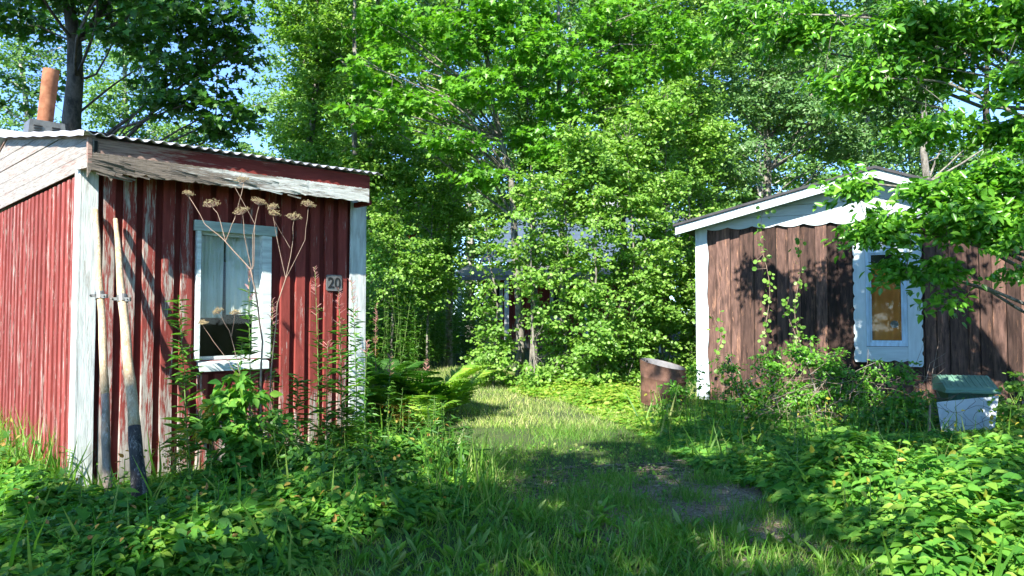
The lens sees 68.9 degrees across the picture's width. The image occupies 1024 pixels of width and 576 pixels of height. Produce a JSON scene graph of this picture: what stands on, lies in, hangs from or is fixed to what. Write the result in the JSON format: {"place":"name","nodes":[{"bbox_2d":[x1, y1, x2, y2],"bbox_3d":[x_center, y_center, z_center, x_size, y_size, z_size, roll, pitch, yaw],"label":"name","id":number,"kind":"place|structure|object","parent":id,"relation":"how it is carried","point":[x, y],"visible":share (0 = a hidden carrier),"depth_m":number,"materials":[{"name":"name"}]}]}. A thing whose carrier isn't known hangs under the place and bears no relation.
{"place":"outdoors","nodes":[
{"label":"outdoors","id":0,"kind":"place"},
{"bbox_2d":[1,324,990,575],"bbox_3d":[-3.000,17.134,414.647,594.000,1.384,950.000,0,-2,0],"label":"ground","id":1,"kind":"structure","parent":0,"point":[526,438],"depth_m":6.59,"materials":[{"name":"green plant"}]},
{"bbox_2d":[0,407,90,484],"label":"tall grass","id":2,"kind":"structure","parent":1,"relation":"on","point":[52,460],"depth_m":6.42,"materials":[{"name":"green plant"}]},
{"bbox_2d":[0,0,134,131],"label":"birch tree","id":3,"kind":"object","parent":1,"relation":"on","point":[17,56],"visible":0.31,"depth_m":22.25,"materials":[{"name":"green plant"}]},
{"bbox_2d":[89,209,111,491],"bbox_3d":[-3.223,0.505,5.877,0.137,2.373,0.940,2,-3,-41],"label":"wooden pole","id":4,"kind":"object","parent":1,"relation":"on","point":[100,295],"visible":0.94,"depth_m":5.84,"materials":[{"name":"grey wood"}]},
{"bbox_2d":[111,218,147,499],"bbox_3d":[-3.031,0.549,5.883,0.147,2.328,1.197,2,-3,-40],"label":"wooden pole","id":5,"kind":"object","parent":1,"relation":"on","point":[135,441],"visible":0.94,"depth_m":5.78,"materials":[{"name":"grey wood"}]},
{"bbox_2d":[0,0,276,152],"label":"maple tree","id":6,"kind":"object","parent":1,"relation":"on","point":[175,16],"visible":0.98,"depth_m":11.63,"materials":[{"name":"green plant"}]},
{"bbox_2d":[59,0,225,147],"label":"birch tree","id":7,"kind":"object","parent":1,"relation":"on","point":[121,89],"visible":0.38,"depth_m":20.66,"materials":[{"name":"green plant"}]},
{"bbox_2d":[152,443,198,478],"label":"bush","id":8,"kind":"object","parent":1,"relation":"on","point":[170,451],"visible":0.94,"depth_m":6.02,"materials":[{"name":"green plant"}]},
{"bbox_2d":[158,295,208,467],"bbox_3d":[-2.797,0.866,6.426,0.448,1.612,0.406,-1,-2,25],"label":"willowherb","id":9,"kind":"object","parent":1,"relation":"on","point":[186,419],"visible":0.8,"depth_m":6.42,"materials":[{"name":"green plant"}]},
{"bbox_2d":[0,67,381,487],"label":"garden shed","id":10,"kind":"structure","parent":1,"relation":"on","point":[59,183],"depth_m":7.02,"materials":[{"name":"red paint"}]},
{"bbox_2d":[193,220,276,371],"bbox_3d":[-2.680,0.083,7.179,0.811,1.397,0.214,2,-3,-44],"label":"window","id":11,"kind":"structure","parent":10,"relation":"in","point":[209,247],"depth_m":7.23,"materials":[{"name":"white paint"}]},
{"bbox_2d":[326,275,341,290],"bbox_3d":[-1.878,-0.054,7.882,0.183,0.169,0.016,2,-3,-44],"label":"number plate","id":12,"kind":"object","parent":10,"relation":"attached to","point":[333,282],"visible":0.99,"depth_m":7.87,"materials":[{"name":"grey paint"}]},
{"bbox_2d":[174,388,258,455],"bbox_3d":[-2.395,1.245,6.065,0.711,0.852,0.336,0,-2,0],"label":"bush","id":13,"kind":"object","parent":1,"relation":"on","point":[206,415],"visible":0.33,"depth_m":6.02,"materials":[{"name":"green plant"}]},
{"bbox_2d":[182,175,278,460],"bbox_3d":[-2.381,0.360,6.279,0.841,2.663,0.238,0,-2,0],"label":"angelica","id":14,"kind":"object","parent":1,"relation":"on","point":[189,193],"visible":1,"depth_m":6.26,"materials":[{"name":"beige plant"}]},
{"bbox_2d":[1,405,463,569],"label":"withered leaves","id":15,"kind":"object","parent":1,"relation":"on","point":[347,494],"visible":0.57,"depth_m":5.05,"materials":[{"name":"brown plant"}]},
{"bbox_2d":[0,409,465,566],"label":"mixed leaves","id":16,"kind":"object","parent":1,"relation":"on","point":[83,514],"visible":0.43,"depth_m":5.03,"materials":[{"name":"green plant"}]},
{"bbox_2d":[0,406,469,573],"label":"mixed leaves","id":17,"kind":"object","parent":1,"relation":"on","point":[146,532],"visible":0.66,"depth_m":5.25,"materials":[{"name":"green plant"}]},
{"bbox_2d":[0,428,470,572],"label":"mixed weeds","id":18,"kind":"object","parent":1,"relation":"on","point":[77,552],"visible":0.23,"depth_m":5.27,"materials":[{"name":"green plant"}]},
{"bbox_2d":[189,371,289,482],"bbox_3d":[-2.158,1.166,5.997,0.909,0.998,0.626,0,-2,0],"label":"bush","id":19,"kind":"object","parent":1,"relation":"on","point":[232,404],"visible":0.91,"depth_m":5.92,"materials":[{"name":"green plant"}]},
{"bbox_2d":[0,426,480,575],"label":"ground elder","id":20,"kind":"object","parent":1,"relation":"on","point":[121,561],"visible":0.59,"depth_m":4.67,"materials":[{"name":"green plant"}]},
{"bbox_2d":[0,398,482,575],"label":"grass","id":21,"kind":"structure","parent":1,"relation":"on","point":[256,530],"depth_m":5.15,"materials":[{"name":"green plant"}]},
{"bbox_2d":[191,39,294,157],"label":"birch tree","id":22,"kind":"object","parent":1,"relation":"on","point":[245,146],"visible":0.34,"depth_m":24.74,"materials":[{"name":"green plant"}]},
{"bbox_2d":[233,267,266,437],"bbox_3d":[-2.279,0.742,6.549,0.373,1.868,0.301,-2,-3,37],"label":"willowherb","id":23,"kind":"object","parent":1,"relation":"on","point":[252,347],"visible":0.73,"depth_m":6.58,"materials":[{"name":"green plant"}]},
{"bbox_2d":[264,298,281,451],"bbox_3d":[-2.155,0.886,6.778,0.231,1.606,0.212,0,-2,0],"label":"willowherb","id":24,"kind":"object","parent":1,"relation":"on","point":[270,327],"visible":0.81,"depth_m":6.80,"materials":[{"name":"green plant"}]},
{"bbox_2d":[268,199,316,437],"bbox_3d":[-1.926,0.461,6.477,0.418,2.472,0.165,0,-2,0],"label":"angelica","id":25,"kind":"object","parent":1,"relation":"on","point":[273,211],"visible":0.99,"depth_m":6.51,"materials":[{"name":"beige plant"}]},
{"bbox_2d":[284,373,315,445],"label":"willowherb","id":26,"kind":"object","parent":1,"relation":"on","point":[302,420],"visible":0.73,"depth_m":6.60,"materials":[{"name":"green plant"}]},
{"bbox_2d":[250,0,351,166],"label":"aspen tree","id":27,"kind":"object","parent":1,"relation":"on","point":[310,143],"visible":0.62,"depth_m":15.81,"materials":[{"name":"green plant"}]},
{"bbox_2d":[239,0,367,216],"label":"woodland tree","id":28,"kind":"object","parent":1,"relation":"on","point":[269,98],"visible":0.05,"depth_m":27.06,"materials":[{"name":"green plant"}]},
{"bbox_2d":[305,265,329,444],"bbox_3d":[-1.898,0.746,7.321,0.268,1.939,0.248,0,-2,-8],"label":"willowherb","id":29,"kind":"object","parent":1,"relation":"on","point":[318,380],"visible":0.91,"depth_m":7.32,"materials":[{"name":"green plant"}]},
{"bbox_2d":[179,385,474,481],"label":"mixed weeds","id":30,"kind":"object","parent":1,"relation":"on","point":[396,428],"visible":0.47,"depth_m":6.89,"materials":[{"name":"green plant"}]},
{"bbox_2d":[312,341,347,451],"bbox_3d":[-1.713,1.092,6.886,0.298,1.241,0.326,-2,-3,34],"label":"willowherb","id":31,"kind":"object","parent":1,"relation":"on","point":[327,419],"visible":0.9,"depth_m":6.89,"materials":[{"name":"green plant"}]},
{"bbox_2d":[323,288,357,453],"bbox_3d":[-1.618,0.852,7.088,0.319,1.725,0.358,1,-3,-26],"label":"willowherb","id":32,"kind":"object","parent":1,"relation":"on","point":[341,405],"visible":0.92,"depth_m":7.09,"materials":[{"name":"green plant"}]},
{"bbox_2d":[257,408,431,487],"bbox_3d":[-1.336,1.322,5.942,1.412,0.723,0.637,0,-2,0],"label":"bush","id":33,"kind":"object","parent":1,"relation":"on","point":[311,454],"visible":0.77,"depth_m":5.91,"materials":[{"name":"green plant"}]},
{"bbox_2d":[341,277,370,447],"bbox_3d":[-1.464,0.805,7.090,0.323,1.814,0.336,0,-2,0],"label":"willowherb","id":34,"kind":"object","parent":1,"relation":"on","point":[356,413],"visible":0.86,"depth_m":7.10,"materials":[{"name":"green plant"}]},
{"bbox_2d":[273,0,446,315],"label":"woodland tree","id":35,"kind":"object","parent":1,"relation":"on","point":[376,2],"visible":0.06,"depth_m":24.49,"materials":[{"name":"green plant"}]},
{"bbox_2d":[295,0,426,212],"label":"aspen tree","id":36,"kind":"object","parent":1,"relation":"on","point":[325,28],"visible":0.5,"depth_m":15.15,"materials":[{"name":"green plant"}]},
{"bbox_2d":[350,340,381,450],"bbox_3d":[-1.340,1.089,6.849,0.318,1.236,0.321,0,-2,0],"label":"willowherb","id":37,"kind":"object","parent":1,"relation":"on","point":[368,393],"visible":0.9,"depth_m":6.84,"materials":[{"name":"green plant"}]},
{"bbox_2d":[365,351,428,387],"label":"fern","id":38,"kind":"object","parent":1,"relation":"on","point":[383,366],"visible":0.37,"depth_m":13.01,"materials":[{"name":"green plant"}]},
{"bbox_2d":[366,158,445,356],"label":"aspen sapling","id":39,"kind":"object","parent":1,"relation":"on","point":[384,240],"visible":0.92,"depth_m":14.84,"materials":[{"name":"green plant"}]},
{"bbox_2d":[365,378,469,423],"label":"fern","id":40,"kind":"object","parent":1,"relation":"on","point":[381,398],"visible":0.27,"depth_m":8.88,"materials":[{"name":"green plant"}]},
{"bbox_2d":[377,395,459,434],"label":"fern","id":41,"kind":"object","parent":1,"relation":"on","point":[423,402],"visible":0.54,"depth_m":8.58,"materials":[{"name":"green plant"}]},
{"bbox_2d":[365,278,485,370],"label":"tall weeds","id":42,"kind":"object","parent":1,"relation":"on","point":[409,337],"visible":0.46,"depth_m":15.95,"materials":[{"name":"green plant"}]},
{"bbox_2d":[385,136,475,370],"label":"aspen sapling","id":43,"kind":"object","parent":1,"relation":"on","point":[433,217],"visible":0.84,"depth_m":15.39,"materials":[{"name":"green plant"}]},
{"bbox_2d":[366,364,496,411],"bbox_3d":[-0.980,1.324,9.398,1.710,0.724,1.702,0,-2,9],"label":"fern","id":44,"kind":"object","parent":1,"relation":"on","point":[418,386],"visible":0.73,"depth_m":9.14,"materials":[{"name":"green plant"}]},
{"bbox_2d":[351,0,517,329],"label":"woodland tree","id":45,"kind":"object","parent":1,"relation":"on","point":[422,13],"visible":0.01,"depth_m":29.69,"materials":[{"name":"green plant"}]},
{"bbox_2d":[400,53,494,365],"bbox_3d":[-1.519,-1.771,16.571,2.348,7.001,1.938,1,-2,-18],"label":"aspen tree","id":46,"kind":"object","parent":1,"relation":"on","point":[458,236],"visible":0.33,"depth_m":16.45,"materials":[{"name":"green plant"}]},
{"bbox_2d":[423,439,490,473],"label":"bush","id":47,"kind":"object","parent":1,"relation":"on","point":[455,448],"visible":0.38,"depth_m":6.44,"materials":[{"name":"green plant"}]},
{"bbox_2d":[421,370,496,413],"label":"fern","id":48,"kind":"object","parent":1,"relation":"on","point":[468,395],"visible":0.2,"depth_m":10.02,"materials":[{"name":"green plant"}]},
{"bbox_2d":[319,0,601,376],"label":"maple tree","id":49,"kind":"object","parent":1,"relation":"on","point":[500,14],"visible":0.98,"depth_m":13.56,"materials":[{"name":"green plant"}]},
{"bbox_2d":[390,0,551,340],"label":"woodland tree","id":50,"kind":"object","parent":1,"relation":"on","point":[470,258],"visible":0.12,"depth_m":25.63,"materials":[{"name":"green plant"}]},
{"bbox_2d":[419,421,524,532],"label":"tall grass","id":51,"kind":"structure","parent":1,"relation":"on","point":[478,474],"depth_m":6.00,"materials":[{"name":"green plant"}]},
{"bbox_2d":[456,213,529,387],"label":"aspen sapling","id":52,"kind":"object","parent":1,"relation":"on","point":[497,349],"visible":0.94,"depth_m":12.89,"materials":[{"name":"green plant"}]},
{"bbox_2d":[453,0,597,297],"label":"woodland tree","id":53,"kind":"object","parent":1,"relation":"on","point":[500,214],"visible":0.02,"depth_m":30.07,"materials":[{"name":"green plant"}]},
{"bbox_2d":[479,44,573,370],"bbox_3d":[0.312,-1.675,16.134,2.268,6.883,2.092,0,-2,0],"label":"aspen tree","id":54,"kind":"object","parent":1,"relation":"on","point":[527,118],"visible":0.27,"depth_m":16.10,"materials":[{"name":"green plant"}]},
{"bbox_2d":[366,227,694,339],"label":"undergrowth","id":55,"kind":"object","parent":1,"relation":"on","point":[373,271],"visible":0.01,"depth_m":21.02,"materials":[{"name":"green plant"}]},
{"bbox_2d":[494,158,571,389],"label":"aspen sapling","id":56,"kind":"object","parent":1,"relation":"on","point":[528,268],"visible":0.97,"depth_m":12.53,"materials":[{"name":"green plant"}]},
{"bbox_2d":[365,365,709,430],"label":"grass","id":57,"kind":"structure","parent":1,"relation":"on","point":[499,414],"depth_m":10.36,"materials":[{"name":"green plant"}]},
{"bbox_2d":[485,0,646,262],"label":"woodland tree","id":58,"kind":"object","parent":1,"relation":"on","point":[567,14],"visible":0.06,"depth_m":26.39,"materials":[{"name":"green plant"}]},
{"bbox_2d":[521,140,612,387],"bbox_3d":[0.975,-0.361,13.188,1.672,4.446,2.050,0,-2,0],"label":"aspen sapling","id":59,"kind":"object","parent":1,"relation":"on","point":[559,348],"visible":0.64,"depth_m":13.01,"materials":[{"name":"green plant"}]},
{"bbox_2d":[454,196,684,352],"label":"wooden house","id":60,"kind":"structure","parent":1,"relation":"on","point":[508,319],"depth_m":22.46,"materials":[{"name":"red paint"}]},
{"bbox_2d":[452,442,699,563],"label":"clover leaves","id":61,"kind":"object","parent":1,"relation":"on","point":[603,495],"visible":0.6,"depth_m":6.16,"materials":[{"name":"green plant"}]},
{"bbox_2d":[302,495,880,575],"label":"lawn weeds","id":62,"kind":"object","parent":1,"relation":"on","point":[394,552],"visible":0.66,"depth_m":4.54,"materials":[{"name":"green plant"}]},
{"bbox_2d":[551,109,640,387],"bbox_3d":[1.428,-0.628,12.531,1.604,4.796,2.035,0,-2,0],"label":"aspen sapling","id":63,"kind":"object","parent":1,"relation":"on","point":[602,324],"visible":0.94,"depth_m":12.55,"materials":[{"name":"green plant"}]},
{"bbox_2d":[504,372,687,436],"bbox_3d":[1.110,1.554,10.963,2.504,0.490,5.173,0,-2,0],"label":"ground cover","id":64,"kind":"object","parent":1,"relation":"on","point":[615,391],"visible":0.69,"depth_m":10.92,"materials":[{"name":"green plant"}]},
{"bbox_2d":[495,0,725,368],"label":"maple tree","id":65,"kind":"object","parent":1,"relation":"on","point":[679,49],"visible":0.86,"depth_m":14.03,"materials":[{"name":"green plant"}]},
{"bbox_2d":[569,3,670,374],"bbox_3d":[2.171,-1.923,14.766,2.242,7.315,1.710,2,-3,-35],"label":"aspen tree","id":66,"kind":"object","parent":1,"relation":"on","point":[608,113],"visible":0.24,"depth_m":14.51,"materials":[{"name":"green plant"}]},
{"bbox_2d":[588,111,687,385],"bbox_3d":[2.150,-0.716,13.253,1.824,4.905,1.788,0,-2,0],"label":"aspen sapling","id":67,"kind":"object","parent":1,"relation":"on","point":[645,288],"visible":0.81,"depth_m":13.05,"materials":[{"name":"green plant"}]},
{"bbox_2d":[610,76,698,371],"bbox_3d":[2.613,-0.979,13.774,2.002,5.935,1.873,0,-2,0],"label":"aspen sapling","id":68,"kind":"object","parent":1,"relation":"on","point":[676,186],"visible":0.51,"depth_m":13.54,"materials":[{"name":"green plant"}]},
{"bbox_2d":[572,0,742,337],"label":"woodland tree","id":69,"kind":"object","parent":1,"relation":"on","point":[645,4],"visible":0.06,"depth_m":25.70,"materials":[{"name":"green plant"}]},
{"bbox_2d":[640,358,686,405],"bbox_3d":[2.219,1.365,10.954,0.676,0.662,0.666,0,-2,0],"label":"oil barrel","id":70,"kind":"object","parent":1,"relation":"on","point":[654,373],"visible":0.67,"depth_m":10.70,"materials":[{"name":"brown metal"}]},
{"bbox_2d":[504,459,850,557],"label":"dead stalks","id":71,"kind":"object","parent":1,"relation":"on","point":[690,514],"visible":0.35,"depth_m":5.97,"materials":[{"name":"plant"}]},
{"bbox_2d":[650,364,704,416],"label":"bush","id":72,"kind":"object","parent":1,"relation":"on","point":[682,390],"visible":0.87,"depth_m":9.51,"materials":[{"name":"green plant"}]},
{"bbox_2d":[494,459,861,557],"bbox_3d":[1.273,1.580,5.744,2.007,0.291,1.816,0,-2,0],"label":"grass","id":73,"kind":"structure","parent":1,"relation":"on","point":[724,511],"depth_m":5.83,"materials":[{"name":"green plant"}]},
{"bbox_2d":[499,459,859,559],"bbox_3d":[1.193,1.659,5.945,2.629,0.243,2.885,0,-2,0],"label":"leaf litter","id":74,"kind":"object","parent":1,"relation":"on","point":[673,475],"visible":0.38,"depth_m":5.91,"materials":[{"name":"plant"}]},
{"bbox_2d":[651,88,750,381],"bbox_3d":[3.581,-0.972,14.628,2.123,5.939,1.851,0,-2,0],"label":"aspen sapling","id":75,"kind":"object","parent":1,"relation":"on","point":[711,129],"visible":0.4,"depth_m":14.47,"materials":[{"name":"green plant"}]},
{"bbox_2d":[647,0,756,299],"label":"aspen tree","id":76,"kind":"object","parent":1,"relation":"on","point":[701,88],"visible":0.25,"depth_m":15.44,"materials":[{"name":"green plant"}]},
{"bbox_2d":[640,0,784,334],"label":"woodland tree","id":77,"kind":"object","parent":1,"relation":"on","point":[719,93],"visible":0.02,"depth_m":28.95,"materials":[{"name":"green plant"}]},
{"bbox_2d":[706,310,727,401],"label":"climbing shoot","id":78,"kind":"object","parent":1,"relation":"on","point":[721,329],"visible":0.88,"depth_m":10.56,"materials":[{"name":"green plant"}]},
{"bbox_2d":[665,0,836,207],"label":"woodland tree","id":79,"kind":"object","parent":1,"relation":"on","point":[742,197],"visible":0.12,"depth_m":24.85,"materials":[{"name":"green plant"}]},
{"bbox_2d":[752,206,776,403],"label":"climbing shoot","id":80,"kind":"object","parent":1,"relation":"on","point":[765,324],"visible":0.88,"depth_m":9.91,"materials":[{"name":"green plant"}]},
{"bbox_2d":[709,346,827,421],"bbox_3d":[3.074,1.205,9.109,1.360,0.980,0.714,0,-2,0],"label":"bush","id":81,"kind":"object","parent":1,"relation":"on","point":[770,366],"visible":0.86,"depth_m":9.09,"materials":[{"name":"green plant"}]},
{"bbox_2d":[781,297,804,412],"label":"climbing shoot","id":82,"kind":"object","parent":1,"relation":"on","point":[787,313],"visible":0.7,"depth_m":9.89,"materials":[{"name":"green plant"}]},
{"bbox_2d":[782,235,812,381],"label":"climbing shoot","id":83,"kind":"object","parent":1,"relation":"on","point":[797,242],"visible":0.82,"depth_m":9.90,"materials":[{"name":"green plant"}]},
{"bbox_2d":[680,0,927,197],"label":"willow tree","id":84,"kind":"object","parent":1,"relation":"on","point":[789,115],"visible":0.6,"depth_m":16.11,"materials":[{"name":"green plant"}]},
{"bbox_2d":[721,0,894,194],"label":"woodland tree","id":85,"kind":"object","parent":1,"relation":"on","point":[798,181],"visible":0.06,"depth_m":29.10,"materials":[{"name":"green plant"}]},
{"bbox_2d":[625,382,1023,575],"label":"grass","id":86,"kind":"structure","parent":1,"relation":"on","point":[997,568],"depth_m":7.96,"materials":[{"name":"green plant"}]},
{"bbox_2d":[634,399,1023,575],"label":"ground elder","id":87,"kind":"object","parent":1,"relation":"on","point":[950,500],"visible":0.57,"depth_m":5.12,"materials":[{"name":"green plant"}]},
{"bbox_2d":[769,335,897,417],"bbox_3d":[3.909,1.120,9.016,1.515,1.111,0.745,0,-2,0],"label":"bush","id":88,"kind":"object","parent":1,"relation":"on","point":[799,352],"visible":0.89,"depth_m":8.97,"materials":[{"name":"green plant"}]},
{"bbox_2d":[644,377,1023,571],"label":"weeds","id":89,"kind":"object","parent":1,"relation":"on","point":[863,493],"visible":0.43,"depth_m":7.74,"materials":[{"name":"plant"}]},
{"bbox_2d":[647,378,1023,567],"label":"mixed leaves","id":90,"kind":"object","parent":1,"relation":"on","point":[898,481],"visible":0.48,"depth_m":7.41,"materials":[{"name":"green plant"}]},
{"bbox_2d":[658,375,1021,554],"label":"mixed leaves","id":91,"kind":"object","parent":1,"relation":"on","point":[811,450],"visible":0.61,"depth_m":7.06,"materials":[{"name":"green plant"}]},
{"bbox_2d":[661,381,1020,526],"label":"mixed weeds","id":92,"kind":"object","parent":1,"relation":"on","point":[794,437],"visible":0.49,"depth_m":7.76,"materials":[{"name":"green plant"}]},
{"bbox_2d":[747,341,946,427],"bbox_3d":[4.042,1.310,8.970,2.742,1.372,1.521,0,-2,0],"label":"brushwood","id":93,"kind":"object","parent":1,"relation":"on","point":[851,391],"visible":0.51,"depth_m":8.86,"materials":[{"name":"green plant"}]},
{"bbox_2d":[673,165,1023,414],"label":"timber cabin","id":94,"kind":"object","parent":1,"relation":"on","point":[840,305],"visible":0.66,"depth_m":10.72,"materials":[{"name":"brown wood"}]},
{"bbox_2d":[852,229,923,366],"bbox_3d":[5.245,0.113,10.441,0.860,1.949,0.124,-1,-2,25],"label":"window","id":95,"kind":"structure","parent":94,"relation":"in","point":[886,315],"depth_m":10.46,"materials":[{"name":"white paint"}]},
{"bbox_2d":[701,0,1023,327],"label":"plum tree","id":96,"kind":"object","parent":1,"relation":"on","point":[989,219],"visible":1,"depth_m":6.83,"materials":[{"name":"green plant"}]},
{"bbox_2d":[771,0,962,176],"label":"woodland tree","id":97,"kind":"object","parent":1,"relation":"on","point":[893,158],"visible":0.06,"depth_m":25.80,"materials":[{"name":"green plant"}]},
{"bbox_2d":[853,359,937,428],"bbox_3d":[4.424,1.248,8.573,1.014,0.871,0.668,0,-2,0],"label":"bush","id":98,"kind":"object","parent":1,"relation":"on","point":[900,401],"visible":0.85,"depth_m":8.52,"materials":[{"name":"green plant"}]},
{"bbox_2d":[839,0,966,180],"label":"woodland tree","id":99,"kind":"object","parent":1,"relation":"on","point":[912,166],"visible":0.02,"depth_m":31.27,"materials":[{"name":"green plant"}]},
{"bbox_2d":[829,0,1023,179],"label":"willow tree","id":100,"kind":"object","parent":1,"relation":"on","point":[889,121],"visible":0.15,"depth_m":15.77,"materials":[{"name":"green plant"}]},
{"bbox_2d":[932,374,1000,423],"bbox_3d":[5.385,1.446,8.870,0.577,0.820,0.542,-1,-2,14],"label":"wheelie bin","id":101,"kind":"object","parent":1,"relation":"on","point":[950,386],"visible":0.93,"depth_m":8.74,"materials":[{"name":"green plastic"}]},
{"bbox_2d":[937,396,998,433],"bbox_3d":[4.941,1.417,8.082,0.618,0.507,0.035,0,-2,10],"label":"metal panel","id":102,"kind":"object","parent":1,"relation":"on","point":[969,413],"visible":0.61,"depth_m":8.09,"materials":[{"name":"white metal"}]},
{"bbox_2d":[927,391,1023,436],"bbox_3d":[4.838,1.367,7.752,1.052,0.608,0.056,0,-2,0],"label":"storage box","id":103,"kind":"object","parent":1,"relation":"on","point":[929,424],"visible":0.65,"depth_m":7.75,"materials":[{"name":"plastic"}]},
{"bbox_2d":[986,371,1023,435],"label":"bush","id":104,"kind":"object","parent":1,"relation":"on","point":[1003,407],"visible":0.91,"depth_m":7.48,"materials":[{"name":"green plant"}]},
{"bbox_2d":[0,0,1023,317],"label":"sky","id":105,"kind":"structure","parent":0,"point":[969,108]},
{"bbox_2d":[901,65,1023,193],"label":"tree","id":106,"kind":"object","parent":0,"point":[984,112],"visible":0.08,"depth_m":17.14,"materials":[{"name":"green plant"}]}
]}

